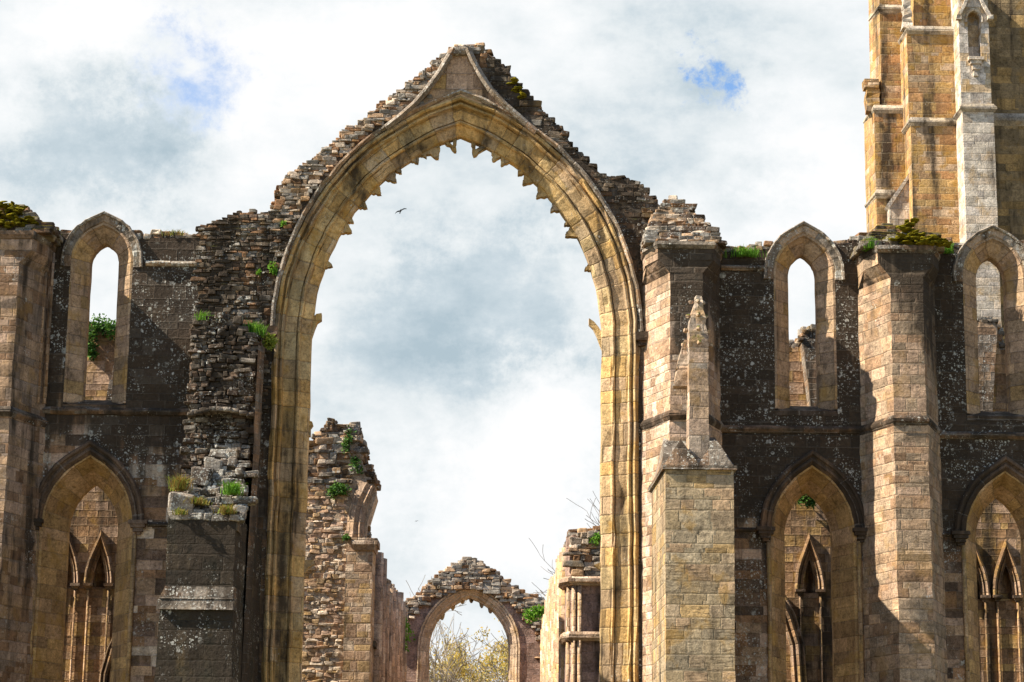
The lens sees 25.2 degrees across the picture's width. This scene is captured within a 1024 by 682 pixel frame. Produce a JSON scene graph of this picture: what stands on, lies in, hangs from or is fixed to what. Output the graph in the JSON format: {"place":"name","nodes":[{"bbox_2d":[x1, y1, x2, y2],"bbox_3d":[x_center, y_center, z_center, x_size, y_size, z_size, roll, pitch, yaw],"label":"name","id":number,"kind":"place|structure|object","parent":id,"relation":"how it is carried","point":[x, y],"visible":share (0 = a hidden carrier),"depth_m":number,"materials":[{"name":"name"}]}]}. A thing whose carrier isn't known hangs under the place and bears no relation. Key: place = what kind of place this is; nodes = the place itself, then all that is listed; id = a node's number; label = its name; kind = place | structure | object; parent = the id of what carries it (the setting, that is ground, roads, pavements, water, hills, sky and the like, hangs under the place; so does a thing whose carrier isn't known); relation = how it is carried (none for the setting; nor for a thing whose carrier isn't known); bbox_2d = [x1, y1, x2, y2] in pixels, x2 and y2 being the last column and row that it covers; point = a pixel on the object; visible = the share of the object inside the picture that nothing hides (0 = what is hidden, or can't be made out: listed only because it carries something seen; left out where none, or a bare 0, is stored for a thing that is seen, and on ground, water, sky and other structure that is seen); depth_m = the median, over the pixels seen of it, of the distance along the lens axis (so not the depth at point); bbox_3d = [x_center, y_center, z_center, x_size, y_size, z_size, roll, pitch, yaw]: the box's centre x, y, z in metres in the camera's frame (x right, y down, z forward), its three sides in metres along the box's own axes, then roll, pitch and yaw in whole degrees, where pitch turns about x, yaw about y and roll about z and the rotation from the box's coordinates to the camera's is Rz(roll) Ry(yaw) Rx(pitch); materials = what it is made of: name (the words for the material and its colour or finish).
{"place":"outdoors","nodes":[
{"label":"outdoors","id":0,"kind":"place"},
{"bbox_2d":[62,323,117,681],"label":"wall","id":1,"kind":"structure","parent":0,"point":[90,590],"depth_m":76.98,"materials":[{"name":"stone"}]},
{"bbox_2d":[87,313,115,360],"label":"ivy","id":2,"kind":"object","parent":1,"relation":"attached to","point":[99,326],"visible":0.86,"depth_m":78.60,"materials":[{"name":"green plant"}]},
{"bbox_2d":[302,417,407,681],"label":"nave wall","id":3,"kind":"structure","parent":0,"point":[355,613],"depth_m":84.40,"materials":[{"name":"stone"}]},
{"bbox_2d":[325,481,351,499],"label":"ivy","id":4,"kind":"object","parent":3,"relation":"attached to","point":[341,488],"visible":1,"depth_m":84.54,"materials":[{"name":"green plant"}]},
{"bbox_2d":[341,534,350,540],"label":"wall plant","id":5,"kind":"object","parent":3,"relation":"attached to","point":[344,537],"depth_m":84.16,"materials":[{"name":"green plant"}]},
{"bbox_2d":[341,425,355,453],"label":"ivy","id":6,"kind":"object","parent":3,"relation":"attached to","point":[347,441],"visible":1,"depth_m":84.97,"materials":[{"name":"green plant"}]},
{"bbox_2d":[349,455,363,473],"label":"ivy","id":7,"kind":"object","parent":3,"relation":"attached to","point":[354,461],"visible":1,"depth_m":84.85,"materials":[{"name":"green plant"}]},
{"bbox_2d":[405,618,415,651],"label":"wall plant","id":8,"kind":"object","parent":3,"relation":"attached to","point":[406,634],"depth_m":112.48,"materials":[{"name":"green plant"}]},
{"bbox_2d":[190,42,659,681],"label":"ruined arch","id":9,"kind":"structure","parent":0,"point":[456,92],"depth_m":69.22,"materials":[{"name":"stone"}]},
{"bbox_2d":[267,261,277,274],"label":"fern","id":10,"kind":"object","parent":9,"relation":"on","point":[274,270],"visible":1,"depth_m":68.93,"materials":[{"name":"green plant"}]},
{"bbox_2d":[506,77,526,98],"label":"moss patch","id":11,"kind":"object","parent":9,"relation":"on","point":[514,80],"visible":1,"depth_m":70.34,"materials":[{"name":"green plant"}]},
{"bbox_2d":[0,0,869,681],"label":"sky","id":12,"kind":"structure","parent":0,"point":[454,328],"materials":[{"name":"white"}]},
{"bbox_2d":[404,557,544,681],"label":"distant arch","id":13,"kind":"structure","parent":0,"point":[447,588],"depth_m":117.77,"materials":[{"name":"stone"}]},
{"bbox_2d":[522,604,543,623],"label":"wall plant","id":14,"kind":"object","parent":13,"relation":"attached to","point":[535,614],"depth_m":115.91,"materials":[{"name":"green plant"}]},
{"bbox_2d":[540,526,600,681],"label":"nave wall","id":15,"kind":"structure","parent":0,"point":[569,642],"depth_m":84.16,"materials":[{"name":"beige stone"}]},
{"bbox_2d":[588,532,600,545],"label":"wall plant","id":16,"kind":"object","parent":15,"relation":"attached to","point":[596,536],"depth_m":84.29,"materials":[{"name":"green plant"}]},
{"bbox_2d":[784,324,832,681],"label":"wall","id":17,"kind":"structure","parent":0,"point":[809,643],"depth_m":77.30,"materials":[{"name":"stone"}]},
{"bbox_2d":[797,494,816,508],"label":"ivy","id":18,"kind":"object","parent":17,"relation":"attached to","point":[803,499],"visible":0.49,"depth_m":77.37,"materials":[{"name":"green plant"}]},
{"bbox_2d":[862,0,1023,342],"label":"church tower","id":19,"kind":"structure","parent":0,"point":[943,90],"depth_m":122.98,"materials":[{"name":"stone"}]},
{"bbox_2d":[976,316,1023,681],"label":"wall","id":20,"kind":"structure","parent":0,"point":[1000,599],"depth_m":77.42,"materials":[{"name":"stone"}]},
{"label":"ground","id":21,"kind":"structure","parent":0,"visible":0},
{"bbox_2d":[0,204,62,681],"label":"buttress","id":22,"kind":"structure","parent":21,"relation":"on","point":[27,258],"depth_m":66.94,"materials":[{"name":"stone"}]},
{"bbox_2d":[0,201,38,228],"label":"moss patch","id":23,"kind":"object","parent":22,"relation":"on","point":[12,210],"visible":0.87,"depth_m":67.76,"materials":[{"name":"green plant"}]},
{"bbox_2d":[29,211,205,681],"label":"ruined wall","id":24,"kind":"structure","parent":21,"relation":"on","point":[121,449],"depth_m":68.05,"materials":[{"name":"stone"}]},
{"bbox_2d":[29,439,147,681],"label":"arched window","id":25,"kind":"structure","parent":24,"relation":"in","point":[89,466],"depth_m":67.57,"materials":[{"name":"stone"}]},
{"bbox_2d":[60,211,142,407],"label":"lancet window","id":26,"kind":"structure","parent":24,"relation":"in","point":[91,236],"depth_m":69.07,"materials":[{"name":"stone"}]},
{"bbox_2d":[161,229,185,235],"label":"grass tuft","id":27,"kind":"object","parent":24,"relation":"on","point":[178,231],"visible":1,"depth_m":69.31,"materials":[{"name":"plant"}]},
{"bbox_2d":[154,312,264,681],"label":"ruined buttress","id":28,"kind":"structure","parent":21,"relation":"on","point":[208,604],"depth_m":64.07,"materials":[{"name":"grey stone"}]},
{"bbox_2d":[171,507,187,514],"bbox_3d":[-9.112,4.705,63.002,0.610,0.226,0.750,-2,-13,14],"label":"grass tuft","id":29,"kind":"object","parent":28,"relation":"on","point":[180,512],"visible":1,"depth_m":62.84,"materials":[{"name":"green plant"}]},
{"bbox_2d":[164,473,196,491],"bbox_3d":[-9.297,3.938,63.801,1.169,0.466,1.195,1,-13,-1],"label":"grass tuft","id":30,"kind":"object","parent":28,"relation":"on","point":[178,483],"visible":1,"depth_m":63.67,"materials":[{"name":"plant"}]},
{"bbox_2d":[183,495,216,505],"bbox_3d":[-8.721,4.433,63.359,0.877,0.273,0.852,-5,-14,23],"label":"grass tuft","id":31,"kind":"object","parent":28,"relation":"on","point":[198,501],"visible":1,"depth_m":63.20,"materials":[{"name":"green plant"}]},
{"bbox_2d":[194,310,213,320],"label":"grass tuft","id":32,"kind":"object","parent":28,"relation":"on","point":[201,315],"visible":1,"depth_m":67.22,"materials":[{"name":"green plant"}]},
{"bbox_2d":[212,504,237,514],"bbox_3d":[-7.829,4.634,63.012,0.848,0.296,0.831,10,-16,-36],"label":"grass tuft","id":33,"kind":"object","parent":28,"relation":"on","point":[224,509],"visible":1,"depth_m":62.88,"materials":[{"name":"green plant"}]},
{"bbox_2d":[219,478,246,495],"bbox_3d":[-7.784,4.092,63.739,1.039,0.405,1.122,1,-13,-1],"label":"grass tuft","id":34,"kind":"object","parent":28,"relation":"on","point":[232,489],"visible":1,"depth_m":63.56,"materials":[{"name":"green plant"}]},
{"bbox_2d":[242,319,267,337],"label":"grass tuft","id":35,"kind":"object","parent":28,"relation":"on","point":[255,327],"visible":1,"depth_m":67.40,"materials":[{"name":"green plant"}]},
{"bbox_2d":[262,332,278,350],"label":"bush","id":36,"kind":"object","parent":28,"relation":"on","point":[270,342],"visible":0.99,"depth_m":67.53,"materials":[{"name":"green plant"}]},
{"bbox_2d":[406,576,507,681],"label":"tree","id":37,"kind":"object","parent":21,"relation":"on","point":[441,669],"visible":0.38,"depth_m":149.05,"materials":[{"name":"brown plant"}]},
{"bbox_2d":[429,640,496,681],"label":"tree","id":38,"kind":"object","parent":21,"relation":"on","point":[454,659],"visible":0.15,"depth_m":170.15,"materials":[{"name":"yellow plant"}]},
{"bbox_2d":[429,618,507,681],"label":"tree","id":39,"kind":"object","parent":21,"relation":"on","point":[503,655],"visible":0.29,"depth_m":164.72,"materials":[{"name":"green plant"}]},
{"bbox_2d":[429,492,599,681],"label":"tree","id":40,"kind":"object","parent":21,"relation":"on","point":[470,673],"visible":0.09,"depth_m":151.79,"materials":[{"name":"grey plant"}]},
{"bbox_2d":[639,195,736,681],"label":"buttress","id":41,"kind":"structure","parent":21,"relation":"on","point":[688,469],"depth_m":64.78,"materials":[{"name":"stone"}]},
{"bbox_2d":[719,221,868,681],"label":"ruined wall","id":42,"kind":"structure","parent":21,"relation":"on","point":[783,455],"depth_m":68.27,"materials":[{"name":"stone"}]},
{"bbox_2d":[725,244,766,257],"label":"grass tuft","id":43,"kind":"object","parent":42,"relation":"on","point":[744,252],"visible":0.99,"depth_m":69.22,"materials":[{"name":"green plant"}]},
{"bbox_2d":[763,221,844,415],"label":"lancet window","id":44,"kind":"structure","parent":42,"relation":"in","point":[787,248],"depth_m":69.27,"materials":[{"name":"stone"}]},
{"bbox_2d":[756,449,867,681],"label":"arched window","id":45,"kind":"structure","parent":42,"relation":"in","point":[812,475],"depth_m":67.75,"materials":[{"name":"stone"}]},
{"bbox_2d":[850,223,947,681],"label":"buttress","id":46,"kind":"structure","parent":21,"relation":"on","point":[901,430],"depth_m":66.82,"materials":[{"name":"stone"}]},
{"bbox_2d":[862,235,878,251],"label":"grass tuft","id":47,"kind":"object","parent":46,"relation":"on","point":[872,245],"visible":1,"depth_m":67.84,"materials":[{"name":"green plant"}]},
{"bbox_2d":[888,218,951,247],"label":"moss patch","id":48,"kind":"object","parent":46,"relation":"on","point":[911,236],"visible":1,"depth_m":67.71,"materials":[{"name":"green plant"}]},
{"bbox_2d":[934,225,1023,681],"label":"ruined wall","id":49,"kind":"structure","parent":21,"relation":"on","point":[982,459],"depth_m":68.42,"materials":[{"name":"stone"}]},
{"bbox_2d":[943,241,953,253],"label":"grass tuft","id":50,"kind":"object","parent":49,"relation":"on","point":[948,250],"visible":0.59,"depth_m":69.30,"materials":[{"name":"green plant"}]},
{"bbox_2d":[951,455,1023,681],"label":"arched window","id":51,"kind":"structure","parent":49,"relation":"in","point":[1003,481],"depth_m":67.93,"materials":[{"name":"stone"}]},
{"bbox_2d":[952,225,1023,420],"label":"lancet window","id":52,"kind":"structure","parent":49,"relation":"in","point":[1002,249],"depth_m":69.35,"materials":[{"name":"stone"}]}
]}

